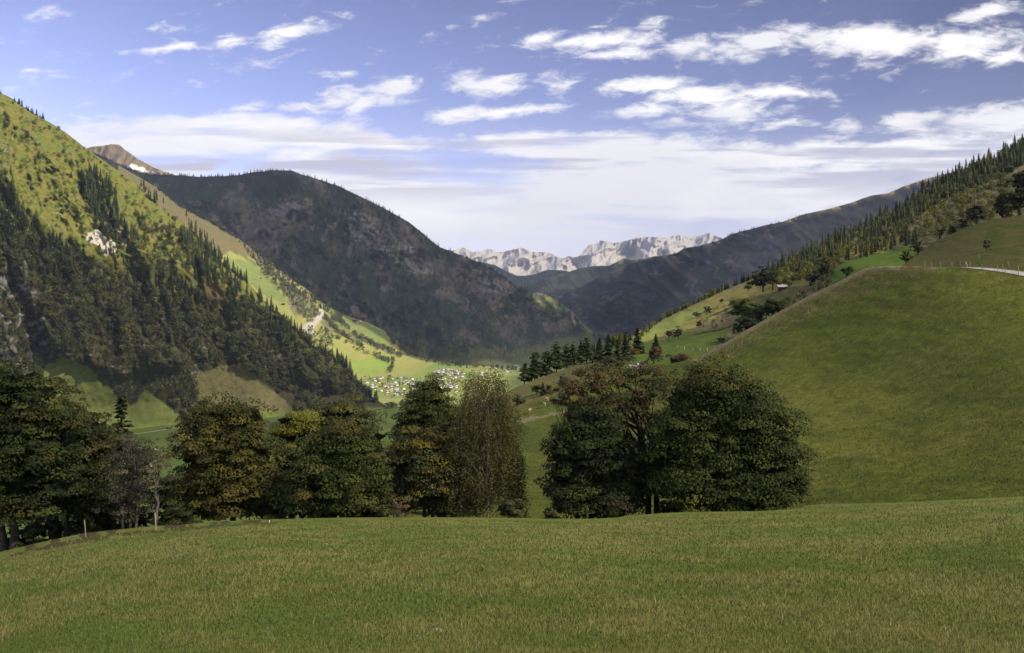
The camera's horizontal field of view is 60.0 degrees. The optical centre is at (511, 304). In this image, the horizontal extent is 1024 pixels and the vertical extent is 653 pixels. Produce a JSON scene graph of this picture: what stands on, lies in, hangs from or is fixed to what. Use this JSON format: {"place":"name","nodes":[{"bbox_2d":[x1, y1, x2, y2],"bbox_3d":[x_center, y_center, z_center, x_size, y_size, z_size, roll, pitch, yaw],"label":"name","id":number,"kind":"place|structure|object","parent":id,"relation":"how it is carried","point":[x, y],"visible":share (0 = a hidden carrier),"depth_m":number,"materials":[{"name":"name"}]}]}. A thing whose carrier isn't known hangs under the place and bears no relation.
{"place":"outdoors","nodes":[
{"label":"outdoors","id":0,"kind":"place"},
{"bbox_2d":[86,144,172,174],"bbox_3d":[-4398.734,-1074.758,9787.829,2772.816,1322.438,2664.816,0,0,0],"label":"brown peak","id":1,"kind":"structure","parent":0,"point":[119,154],"depth_m":9369.45,"materials":[{"name":"stone"}]},
{"bbox_2d":[0,93,387,432],"bbox_3d":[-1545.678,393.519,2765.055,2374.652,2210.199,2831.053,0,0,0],"label":"mountain","id":2,"kind":"structure","parent":0,"point":[235,377],"depth_m":2167.73,"materials":[{"name":"green plant"}]},
{"bbox_2d":[87,198,94,211],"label":"spruce tree","id":3,"kind":"object","parent":2,"relation":"on","point":[91,208],"visible":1,"depth_m":2128.87,"materials":[{"name":"green plant"}]},
{"bbox_2d":[229,346,238,356],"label":"broadleaf tree","id":4,"kind":"object","parent":2,"relation":"on","point":[234,349],"visible":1,"depth_m":2326.05,"materials":[{"name":"green plant"}]},
{"bbox_2d":[278,338,286,346],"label":"broadleaf tree","id":5,"kind":"object","parent":2,"relation":"on","point":[283,341],"visible":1,"depth_m":2480.91,"materials":[{"name":"green plant"}]},
{"bbox_2d":[315,354,323,364],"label":"broadleaf tree","id":6,"kind":"object","parent":2,"relation":"on","point":[320,359],"visible":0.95,"depth_m":2539.72,"materials":[{"name":"green plant"}]},
{"bbox_2d":[0,101,1023,473],"bbox_3d":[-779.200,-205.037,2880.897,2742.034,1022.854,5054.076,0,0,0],"label":"broadleaf woods","id":7,"kind":"object","parent":2,"relation":"on","point":[136,311],"visible":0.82,"depth_m":2117.86,"materials":[{"name":"green plant"}]},
{"bbox_2d":[118,165,492,378],"bbox_3d":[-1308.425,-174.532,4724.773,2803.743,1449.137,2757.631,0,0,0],"label":"green spur","id":8,"kind":"structure","parent":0,"point":[362,363],"depth_m":4740.49,"materials":[{"name":"green plant"}]},
{"bbox_2d":[5,342,605,539],"bbox_3d":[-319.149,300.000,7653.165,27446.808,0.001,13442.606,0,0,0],"label":"valley floor","id":9,"kind":"structure","parent":0,"point":[512,379],"depth_m":2542.33,"materials":[{"name":"green plant"}]},
{"bbox_2d":[93,153,595,367],"bbox_3d":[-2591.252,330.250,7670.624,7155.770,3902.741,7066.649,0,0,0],"label":"mountain","id":10,"kind":"structure","parent":0,"point":[268,221],"depth_m":5865.93,"materials":[{"name":"green plant"}]},
{"bbox_2d":[1,92,1023,425],"bbox_3d":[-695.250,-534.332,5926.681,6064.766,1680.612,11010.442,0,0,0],"label":"spruce woods","id":11,"kind":"object","parent":10,"relation":"on","point":[901,212],"visible":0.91,"depth_m":2456.79,"materials":[{"name":"green plant"}]},
{"bbox_2d":[0,496,1023,652],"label":"pasture","id":12,"kind":"structure","parent":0,"point":[470,521],"depth_m":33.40,"materials":[{"name":"green plant"}]},
{"bbox_2d":[6,525,43,546],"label":"bush","id":13,"kind":"object","parent":12,"relation":"on","point":[23,541],"visible":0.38,"depth_m":90.50,"materials":[{"name":"green plant"}]},
{"bbox_2d":[5,507,70,537],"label":"background tree","id":14,"kind":"object","parent":12,"relation":"on","point":[40,520],"visible":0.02,"depth_m":110.62,"materials":[{"name":"green plant"}]},
{"bbox_2d":[0,356,101,551],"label":"sycamore tree","id":15,"kind":"object","parent":12,"relation":"on","point":[37,446],"visible":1,"depth_m":82.10,"materials":[{"name":"green plant"}]},
{"bbox_2d":[23,515,79,541],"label":"bush","id":16,"kind":"object","parent":12,"relation":"on","point":[40,529],"visible":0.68,"depth_m":91.76,"materials":[{"name":"green plant"}]},
{"bbox_2d":[56,377,85,516],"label":"thin birch","id":17,"kind":"object","parent":12,"relation":"on","point":[67,398],"visible":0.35,"depth_m":107.35,"materials":[{"name":"green plant"}]},
{"bbox_2d":[44,402,126,539],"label":"broadleaf tree","id":18,"kind":"object","parent":12,"relation":"on","point":[84,502],"visible":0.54,"depth_m":90.33,"materials":[{"name":"green plant"}]},
{"bbox_2d":[67,510,124,533],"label":"bush","id":19,"kind":"object","parent":12,"relation":"on","point":[93,525],"visible":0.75,"depth_m":90.95,"materials":[{"name":"green plant"}]},
{"bbox_2d":[59,492,141,534],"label":"background tree","id":20,"kind":"object","parent":12,"relation":"on","point":[61,520],"visible":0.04,"depth_m":108.03,"materials":[{"name":"green plant"}]},
{"bbox_2d":[91,432,166,528],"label":"tree","id":21,"kind":"object","parent":12,"relation":"on","point":[130,474],"visible":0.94,"depth_m":85.18,"materials":[{"name":"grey plant"}]},
{"bbox_2d":[106,393,151,529],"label":"spruce tree","id":22,"kind":"object","parent":12,"relation":"on","point":[120,405],"visible":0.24,"depth_m":117.78,"materials":[{"name":"green plant"}]},
{"bbox_2d":[101,501,159,528],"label":"bush","id":23,"kind":"object","parent":12,"relation":"on","point":[143,521],"visible":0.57,"depth_m":92.39,"materials":[{"name":"green plant"}]},
{"bbox_2d":[110,443,156,500],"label":"background tree","id":24,"kind":"object","parent":12,"relation":"on","point":[148,462],"visible":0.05,"depth_m":127.64,"materials":[{"name":"green plant"}]},
{"bbox_2d":[138,446,177,525],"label":"bare birch","id":25,"kind":"object","parent":12,"relation":"on","point":[160,462],"visible":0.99,"depth_m":83.73,"materials":[{"name":"grey plant"}]},
{"bbox_2d":[143,472,203,525],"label":"background tree","id":26,"kind":"object","parent":12,"relation":"on","point":[164,518],"visible":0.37,"depth_m":118.55,"materials":[{"name":"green plant"}]},
{"bbox_2d":[164,506,199,524],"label":"bush","id":27,"kind":"object","parent":12,"relation":"on","point":[183,515],"visible":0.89,"depth_m":82.60,"materials":[{"name":"green plant"}]},
{"bbox_2d":[155,391,290,520],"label":"golden sycamore","id":28,"kind":"object","parent":12,"relation":"on","point":[225,452],"visible":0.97,"depth_m":85.78,"materials":[{"name":"green plant"}]},
{"bbox_2d":[262,514,279,519],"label":"bush","id":29,"kind":"object","parent":12,"relation":"on","point":[269,516],"visible":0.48,"depth_m":83.77,"materials":[{"name":"green plant"}]},
{"bbox_2d":[261,473,286,518],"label":"rusty maple","id":30,"kind":"object","parent":12,"relation":"on","point":[278,478],"visible":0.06,"depth_m":88.86,"materials":[{"name":"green plant"}]},
{"bbox_2d":[264,409,325,518],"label":"maple tree","id":31,"kind":"object","parent":12,"relation":"on","point":[292,427],"visible":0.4,"depth_m":98.98,"materials":[{"name":"green plant"}]},
{"bbox_2d":[264,416,399,518],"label":"dark sycamore","id":32,"kind":"object","parent":12,"relation":"on","point":[339,471],"visible":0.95,"depth_m":83.77,"materials":[{"name":"green plant"}]},
{"bbox_2d":[305,394,392,517],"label":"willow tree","id":33,"kind":"object","parent":12,"relation":"on","point":[341,410],"visible":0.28,"depth_m":111.15,"materials":[{"name":"green plant"}]},
{"bbox_2d":[349,511,363,517],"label":"bush","id":34,"kind":"object","parent":12,"relation":"on","point":[356,515],"visible":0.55,"depth_m":84.51,"materials":[{"name":"green plant"}]},
{"bbox_2d":[363,502,394,516],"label":"bush","id":35,"kind":"object","parent":12,"relation":"on","point":[380,509],"visible":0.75,"depth_m":83.51,"materials":[{"name":"green plant"}]},
{"bbox_2d":[384,492,412,516],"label":"dead branch shrub","id":36,"kind":"object","parent":12,"relation":"on","point":[402,507],"visible":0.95,"depth_m":82.05,"materials":[{"name":"brown plant"}]},
{"bbox_2d":[383,372,462,511],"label":"round top tree","id":37,"kind":"object","parent":12,"relation":"on","point":[430,406],"visible":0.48,"depth_m":118.26,"materials":[{"name":"green plant"}]},
{"bbox_2d":[380,422,481,516],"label":"orange maple","id":38,"kind":"object","parent":12,"relation":"on","point":[419,460],"visible":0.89,"depth_m":86.33,"materials":[{"name":"green plant"}]},
{"bbox_2d":[422,503,468,516],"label":"bush","id":39,"kind":"object","parent":12,"relation":"on","point":[442,514],"visible":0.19,"depth_m":89.95,"materials":[{"name":"green plant"}]},
{"bbox_2d":[436,369,531,517],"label":"weeping birch","id":40,"kind":"object","parent":12,"relation":"on","point":[503,453],"visible":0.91,"depth_m":85.94,"materials":[{"name":"green plant"}]},
{"bbox_2d":[487,498,526,517],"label":"bush","id":41,"kind":"object","parent":12,"relation":"on","point":[512,507],"visible":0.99,"depth_m":82.38,"materials":[{"name":"green plant"}]},
{"bbox_2d":[541,508,563,518],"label":"bush","id":42,"kind":"object","parent":12,"relation":"on","point":[549,513],"visible":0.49,"depth_m":82.72,"materials":[{"name":"green plant"}]},
{"bbox_2d":[545,390,576,517],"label":"tree","id":43,"kind":"object","parent":12,"relation":"on","point":[554,400],"visible":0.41,"depth_m":91.59,"materials":[{"name":"green plant"}]},
{"bbox_2d":[533,400,657,518],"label":"dark thicket tree","id":44,"kind":"object","parent":12,"relation":"on","point":[591,455],"visible":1,"depth_m":84.15,"materials":[{"name":"green plant"}]},
{"bbox_2d":[557,348,673,513],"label":"ash tree","id":45,"kind":"object","parent":12,"relation":"on","point":[611,399],"visible":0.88,"depth_m":88.99,"materials":[{"name":"green plant"}]},
{"bbox_2d":[606,502,625,517],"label":"bush","id":46,"kind":"object","parent":12,"relation":"on","point":[619,514],"visible":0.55,"depth_m":83.48,"materials":[{"name":"green plant"}]},
{"bbox_2d":[657,500,686,512],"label":"bush","id":47,"kind":"object","parent":12,"relation":"on","point":[666,509],"visible":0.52,"depth_m":84.66,"materials":[{"name":"green plant"}]},
{"bbox_2d":[634,351,824,511],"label":"round sycamore","id":48,"kind":"object","parent":12,"relation":"on","point":[726,444],"visible":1,"depth_m":81.54,"materials":[{"name":"green plant"}]},
{"bbox_2d":[0,0,1023,257],"label":"sky","id":49,"kind":"structure","parent":0,"point":[560,128],"materials":[{"name":"blue"}]},
{"bbox_2d":[452,233,723,275],"bbox_3d":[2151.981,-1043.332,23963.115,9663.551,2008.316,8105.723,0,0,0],"label":"limestone mountains","id":50,"kind":"structure","parent":0,"point":[520,261],"depth_m":23679.84,"materials":[{"name":"grey stone"}]},
{"bbox_2d":[523,242,711,298],"bbox_3d":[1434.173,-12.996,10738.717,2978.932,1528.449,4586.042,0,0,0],"label":"forest ridge","id":51,"kind":"structure","parent":0,"point":[623,262],"depth_m":11151.65,"materials":[{"name":"green plant"}]},
{"bbox_2d":[394,266,1023,518],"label":"meadow","id":52,"kind":"structure","parent":0,"point":[904,316],"depth_m":150.10,"materials":[{"name":"green plant"}]},
{"bbox_2d":[381,461,414,516],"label":"background tree","id":53,"kind":"object","parent":52,"relation":"on","point":[390,497],"visible":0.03,"depth_m":118.96,"materials":[{"name":"green plant"}]},
{"bbox_2d":[449,368,494,517],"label":"weeping birch","id":54,"kind":"object","parent":52,"relation":"on","point":[475,380],"visible":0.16,"depth_m":96.29,"materials":[{"name":"green plant"}]},
{"bbox_2d":[512,394,525,404],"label":"broadleaf tree","id":55,"kind":"object","parent":52,"relation":"on","point":[520,399],"visible":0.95,"depth_m":295.45,"materials":[{"name":"green plant"}]},
{"bbox_2d":[517,363,529,383],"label":"conifer tree","id":56,"kind":"object","parent":52,"relation":"on","point":[523,374],"visible":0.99,"depth_m":370.99,"materials":[{"name":"green plant"}]},
{"bbox_2d":[526,367,534,381],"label":"conifer tree","id":57,"kind":"object","parent":52,"relation":"on","point":[530,379],"visible":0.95,"depth_m":371.13,"materials":[{"name":"green plant"}]},
{"bbox_2d":[527,352,543,379],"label":"conifer tree","id":58,"kind":"object","parent":52,"relation":"on","point":[534,363],"visible":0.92,"depth_m":370.67,"materials":[{"name":"green plant"}]},
{"bbox_2d":[530,385,541,393],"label":"broadleaf tree","id":59,"kind":"object","parent":52,"relation":"on","point":[535,388],"visible":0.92,"depth_m":302.26,"materials":[{"name":"green plant"}]},
{"bbox_2d":[535,362,547,377],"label":"conifer tree","id":60,"kind":"object","parent":52,"relation":"on","point":[541,373],"visible":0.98,"depth_m":370.33,"materials":[{"name":"green plant"}]},
{"bbox_2d":[538,382,545,395],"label":"spruce tree","id":61,"kind":"object","parent":52,"relation":"on","point":[542,391],"visible":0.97,"depth_m":297.23,"materials":[{"name":"green plant"}]},
{"bbox_2d":[556,374,567,387],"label":"broadleaf tree","id":62,"kind":"object","parent":52,"relation":"on","point":[561,378],"visible":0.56,"depth_m":297.78,"materials":[{"name":"green plant"}]},
{"bbox_2d":[556,173,950,343],"bbox_3d":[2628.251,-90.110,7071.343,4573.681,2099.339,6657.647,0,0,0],"label":"dark right mountain","id":63,"kind":"structure","parent":0,"point":[814,226],"depth_m":7088.64,"materials":[{"name":"green plant"}]},
{"bbox_2d":[565,151,1023,368],"bbox_3d":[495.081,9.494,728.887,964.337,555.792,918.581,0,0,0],"label":"hillside","id":64,"kind":"structure","parent":0,"point":[695,340],"depth_m":502.80,"materials":[{"name":"green plant"}]},
{"bbox_2d":[0,92,1006,325],"bbox_3d":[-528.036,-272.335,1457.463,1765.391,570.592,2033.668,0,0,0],"label":"shrub cover","id":65,"kind":"object","parent":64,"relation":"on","point":[104,173],"visible":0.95,"depth_m":2202.57,"materials":[{"name":"green plant"}]},
{"bbox_2d":[538,351,555,374],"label":"conifer tree","id":66,"kind":"object","parent":64,"relation":"on","point":[546,365],"visible":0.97,"depth_m":370.55,"materials":[{"name":"green plant"}]},
{"bbox_2d":[548,342,563,371],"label":"conifer tree","id":67,"kind":"object","parent":64,"relation":"on","point":[556,355],"visible":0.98,"depth_m":370.40,"materials":[{"name":"green plant"}]},
{"bbox_2d":[558,344,572,368],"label":"conifer tree","id":68,"kind":"object","parent":64,"relation":"on","point":[565,353],"visible":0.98,"depth_m":371.17,"materials":[{"name":"green plant"}]},
{"bbox_2d":[565,341,578,364],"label":"conifer tree","id":69,"kind":"object","parent":64,"relation":"on","point":[573,355],"visible":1,"depth_m":370.95,"materials":[{"name":"green plant"}]},
{"bbox_2d":[574,339,587,364],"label":"conifer tree","id":70,"kind":"object","parent":64,"relation":"on","point":[582,359],"visible":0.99,"depth_m":371.00,"materials":[{"name":"green plant"}]},
{"bbox_2d":[580,337,594,363],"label":"conifer tree","id":71,"kind":"object","parent":64,"relation":"on","point":[588,347],"visible":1,"depth_m":370.85,"materials":[{"name":"green plant"}]},
{"bbox_2d":[588,349,599,363],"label":"broadleaf tree","id":72,"kind":"object","parent":64,"relation":"on","point":[594,357],"visible":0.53,"depth_m":386.48,"materials":[{"name":"green plant"}]},
{"bbox_2d":[593,338,603,359],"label":"spruce tree","id":73,"kind":"object","parent":64,"relation":"on","point":[599,347],"visible":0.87,"depth_m":397.45,"materials":[{"name":"green plant"}]},
{"bbox_2d":[599,334,616,362],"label":"spruce tree","id":74,"kind":"object","parent":64,"relation":"on","point":[608,348],"visible":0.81,"depth_m":377.04,"materials":[{"name":"green plant"}]},
{"bbox_2d":[613,339,623,359],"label":"spruce tree","id":75,"kind":"object","parent":64,"relation":"on","point":[617,350],"visible":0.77,"depth_m":381.83,"materials":[{"name":"green plant"}]},
{"bbox_2d":[620,332,631,356],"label":"spruce tree","id":76,"kind":"object","parent":64,"relation":"on","point":[625,348],"visible":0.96,"depth_m":391.01,"materials":[{"name":"green plant"}]},
{"bbox_2d":[629,328,645,354],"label":"spruce tree","id":77,"kind":"object","parent":64,"relation":"on","point":[637,341],"visible":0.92,"depth_m":398.85,"materials":[{"name":"green plant"}]},
{"bbox_2d":[649,346,663,363],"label":"broadleaf tree","id":78,"kind":"object","parent":64,"relation":"on","point":[657,350],"visible":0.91,"depth_m":347.54,"materials":[{"name":"brown plant"}]},
{"bbox_2d":[652,334,661,351],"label":"spruce tree","id":79,"kind":"object","parent":64,"relation":"on","point":[656,341],"visible":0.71,"depth_m":395.98,"materials":[{"name":"green plant"}]},
{"bbox_2d":[672,326,682,338],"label":"broadleaf tree","id":80,"kind":"object","parent":64,"relation":"on","point":[678,333],"visible":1,"depth_m":478.21,"materials":[{"name":"green plant"}]},
{"bbox_2d":[665,353,692,363],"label":"bush","id":81,"kind":"object","parent":64,"relation":"on","point":[679,358],"visible":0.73,"depth_m":317.67,"materials":[{"name":"brown plant"}]},
{"bbox_2d":[725,298,751,315],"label":"broadleaf tree","id":82,"kind":"object","parent":64,"relation":"on","point":[739,305],"visible":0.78,"depth_m":476.26,"materials":[{"name":"green plant"}]},
{"bbox_2d":[732,316,755,333],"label":"broadleaf tree","id":83,"kind":"object","parent":64,"relation":"on","point":[742,320],"visible":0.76,"depth_m":385.15,"materials":[{"name":"green plant"}]},
{"bbox_2d":[739,301,769,322],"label":"broadleaf tree","id":84,"kind":"object","parent":64,"relation":"on","point":[754,308],"visible":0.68,"depth_m":394.84,"materials":[{"name":"green plant"}]},
{"bbox_2d":[745,266,775,291],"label":"broadleaf tree","id":85,"kind":"object","parent":64,"relation":"on","point":[760,279],"visible":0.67,"depth_m":606.54,"materials":[{"name":"green plant"}]},
{"bbox_2d":[764,271,780,289],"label":"broadleaf tree","id":86,"kind":"object","parent":64,"relation":"on","point":[773,278],"visible":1,"depth_m":580.77,"materials":[{"name":"green plant"}]},
{"bbox_2d":[757,298,788,314],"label":"broadleaf tree","id":87,"kind":"object","parent":64,"relation":"on","point":[774,305],"visible":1,"depth_m":386.60,"materials":[{"name":"green plant"}]},
{"bbox_2d":[777,284,787,290],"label":"hut","id":88,"kind":"object","parent":64,"relation":"on","point":[781,287],"visible":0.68,"depth_m":528.71,"materials":[{"name":"white"}]},
{"bbox_2d":[807,271,820,285],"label":"broadleaf tree","id":89,"kind":"object","parent":64,"relation":"on","point":[813,277],"visible":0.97,"depth_m":425.99,"materials":[{"name":"green plant"}]},
{"bbox_2d":[815,260,829,275],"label":"broadleaf tree","id":90,"kind":"object","parent":64,"relation":"on","point":[823,270],"visible":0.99,"depth_m":421.30,"materials":[{"name":"green plant"}]},
{"bbox_2d":[840,266,854,275],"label":"broadleaf tree","id":91,"kind":"object","parent":64,"relation":"on","point":[847,271],"visible":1,"depth_m":375.27,"materials":[{"name":"green plant"}]},
{"bbox_2d":[933,226,947,238],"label":"broadleaf tree","id":92,"kind":"object","parent":64,"relation":"on","point":[940,230],"visible":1,"depth_m":409.54,"materials":[{"name":"green plant"}]},
{"bbox_2d":[947,226,956,233],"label":"broadleaf tree","id":93,"kind":"object","parent":64,"relation":"on","point":[953,229],"visible":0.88,"depth_m":407.02,"materials":[{"name":"green plant"}]},
{"bbox_2d":[955,215,972,228],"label":"broadleaf tree","id":94,"kind":"object","parent":64,"relation":"on","point":[963,222],"visible":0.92,"depth_m":402.28,"materials":[{"name":"green plant"}]},
{"bbox_2d":[964,204,986,223],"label":"broadleaf tree","id":95,"kind":"object","parent":64,"relation":"on","point":[976,211],"visible":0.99,"depth_m":402.91,"materials":[{"name":"green plant"}]},
{"bbox_2d":[989,189,1013,217],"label":"broadleaf tree","id":96,"kind":"object","parent":64,"relation":"on","point":[1000,199],"visible":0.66,"depth_m":377.81,"materials":[{"name":"green plant"}]},
{"bbox_2d":[994,170,1023,215],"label":"broadleaf tree","id":97,"kind":"object","parent":64,"relation":"on","point":[1013,201],"visible":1,"depth_m":368.29,"materials":[{"name":"green plant"}]},
{"bbox_2d":[698,265,916,362],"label":"bank grass","id":98,"kind":"structure","parent":0,"point":[884,274],"depth_m":218.56,"materials":[{"name":"green plant"}]},
{"bbox_2d":[902,215,1023,270],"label":"meadow","id":99,"kind":"structure","parent":0,"point":[1005,236],"depth_m":230.26,"materials":[{"name":"green plant"}]},
{"bbox_2d":[899,249,913,262],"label":"broadleaf tree","id":100,"kind":"object","parent":99,"relation":"on","point":[907,257],"visible":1,"depth_m":239.36,"materials":[{"name":"green plant"}]},
{"bbox_2d":[909,240,925,254],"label":"broadleaf tree","id":101,"kind":"object","parent":99,"relation":"on","point":[918,248],"visible":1,"depth_m":257.44,"materials":[{"name":"green plant"}]},
{"bbox_2d":[982,237,991,251],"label":"broadleaf tree","id":102,"kind":"object","parent":99,"relation":"on","point":[985,245],"visible":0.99,"depth_m":213.43,"materials":[{"name":"green plant"}]},
{"bbox_2d":[965,267,1023,275],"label":"gravel road","id":103,"kind":"structure","parent":0,"point":[1012,272],"depth_m":175.01,"materials":[{"name":"grey gravel"}]},
{"label":"terrain","id":104,"kind":"structure","parent":0,"visible":0},
{"bbox_2d":[477,261,568,287],"bbox_3d":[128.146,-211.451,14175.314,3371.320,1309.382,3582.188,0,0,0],"label":"distant forest hills","id":105,"kind":"structure","parent":104,"relation":"on","point":[521,281],"depth_m":13966.07,"materials":[{"name":"green plant"}]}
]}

